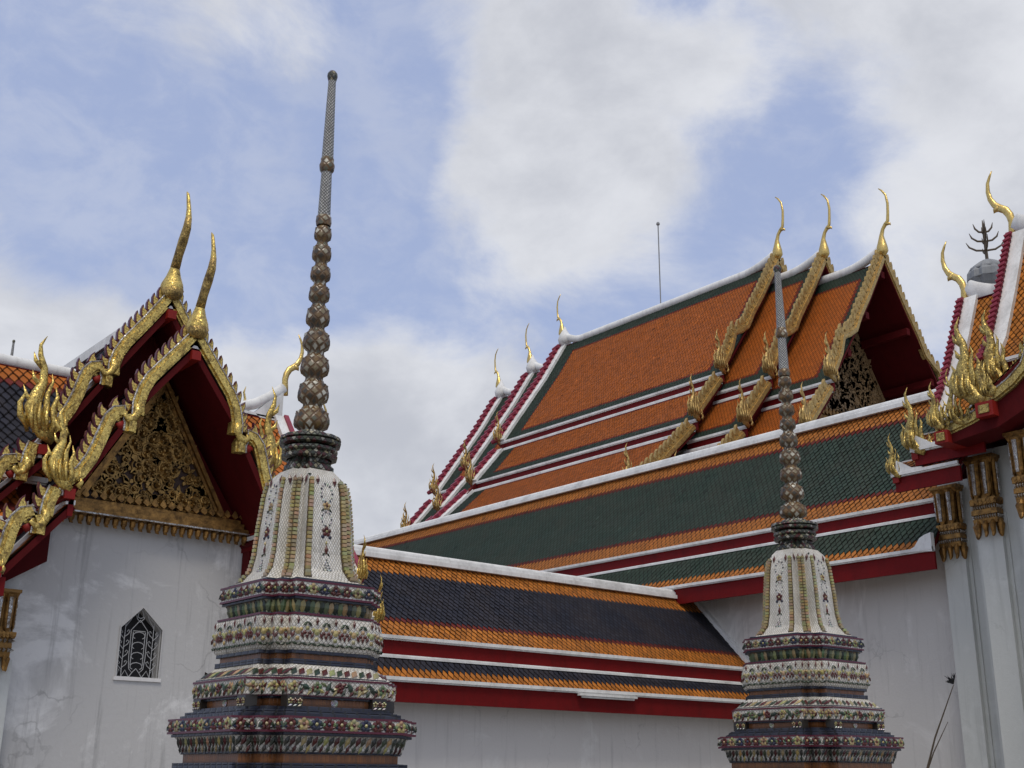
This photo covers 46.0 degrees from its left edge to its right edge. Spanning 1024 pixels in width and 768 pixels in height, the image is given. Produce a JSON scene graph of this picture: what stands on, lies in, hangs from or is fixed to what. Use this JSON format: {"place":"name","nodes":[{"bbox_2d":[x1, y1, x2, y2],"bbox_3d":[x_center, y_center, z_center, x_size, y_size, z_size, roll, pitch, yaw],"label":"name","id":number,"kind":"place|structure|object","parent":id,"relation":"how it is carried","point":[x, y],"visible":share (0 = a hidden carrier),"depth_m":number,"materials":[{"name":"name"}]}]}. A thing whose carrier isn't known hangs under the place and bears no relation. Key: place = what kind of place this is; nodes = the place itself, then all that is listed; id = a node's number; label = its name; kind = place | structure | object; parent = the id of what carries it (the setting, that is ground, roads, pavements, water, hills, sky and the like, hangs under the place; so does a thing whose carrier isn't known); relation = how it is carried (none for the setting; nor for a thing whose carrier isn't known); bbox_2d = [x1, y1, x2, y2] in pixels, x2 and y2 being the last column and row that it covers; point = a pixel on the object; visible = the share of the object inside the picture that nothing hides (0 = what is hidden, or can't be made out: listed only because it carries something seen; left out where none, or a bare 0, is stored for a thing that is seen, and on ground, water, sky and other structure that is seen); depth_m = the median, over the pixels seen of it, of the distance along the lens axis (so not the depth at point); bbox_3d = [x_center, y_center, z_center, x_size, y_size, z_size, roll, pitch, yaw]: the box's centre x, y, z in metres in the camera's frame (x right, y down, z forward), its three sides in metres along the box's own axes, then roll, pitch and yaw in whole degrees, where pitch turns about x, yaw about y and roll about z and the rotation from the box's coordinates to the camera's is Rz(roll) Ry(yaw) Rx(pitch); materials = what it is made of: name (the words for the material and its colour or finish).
{"place":"outdoors","nodes":[
{"label":"outdoors","id":0,"kind":"place"},
{"bbox_2d":[10,340,14,355],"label":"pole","id":1,"kind":"object","parent":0,"point":[12,348],"visible":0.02,"depth_m":40.32,"materials":[{"name":"grey metal"}]},
{"bbox_2d":[0,192,384,767],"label":"gabled pavilion","id":2,"kind":"structure","parent":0,"point":[142,463],"depth_m":16.47,"materials":[{"name":"paint"}]},
{"bbox_2d":[113,605,163,681],"bbox_3d":[-5.084,3.522,16.379,0.660,1.006,0.255,15,-23,-37],"label":"window","id":3,"kind":"structure","parent":2,"relation":"in","point":[136,641],"depth_m":16.41,"materials":[{"name":"metal"}]},
{"bbox_2d":[166,70,416,767],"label":"chedi","id":4,"kind":"structure","parent":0,"point":[294,679],"depth_m":9.45,"materials":[{"name":"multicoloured ceramic"}]},
{"bbox_2d":[0,0,1023,539],"label":"sky","id":5,"kind":"structure","parent":0,"point":[495,161],"materials":[{"name":"blue"}]},
{"bbox_2d":[353,544,749,767],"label":"gallery","id":6,"kind":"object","parent":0,"point":[482,665],"visible":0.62,"depth_m":28.52,"materials":[{"name":"tile"}]},
{"bbox_2d":[577,693,637,700],"bbox_3d":[2.235,7.354,28.333,1.860,0.097,0.160,15,-23,-37],"label":"strip lamp","id":7,"kind":"object","parent":6,"relation":"attached to","point":[612,697],"visible":1,"depth_m":28.24,"materials":[{"name":"white paint"}]},
{"bbox_2d":[717,265,904,767],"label":"chedi","id":8,"kind":"structure","parent":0,"point":[805,682],"depth_m":12.89,"materials":[{"name":"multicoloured ceramic"}]},
{"bbox_2d":[926,673,954,767],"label":"dry plant","id":9,"kind":"object","parent":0,"point":[951,680],"visible":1,"depth_m":26.71,"materials":[{"name":"brown plant"}]},
{"bbox_2d":[885,171,1023,767],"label":"corner pavilion","id":10,"kind":"structure","parent":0,"point":[975,414],"depth_m":26.87,"materials":[{"name":"white paint"}]},
{"label":"ground","id":11,"kind":"structure","parent":0,"visible":0},
{"bbox_2d":[353,389,966,767],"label":"tall gallery","id":12,"kind":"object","parent":11,"relation":"on","point":[692,527],"visible":0.37,"depth_m":33.31,"materials":[{"name":"tile"}]},
{"bbox_2d":[400,188,941,527],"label":"great hall","id":13,"kind":"structure","parent":11,"relation":"on","point":[693,371],"depth_m":54.90,"materials":[{"name":"tile"}]},
{"bbox_2d":[966,220,1002,283],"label":"prang","id":14,"kind":"structure","parent":11,"relation":"on","point":[984,270],"depth_m":89.19,"materials":[{"name":"grey stone"}]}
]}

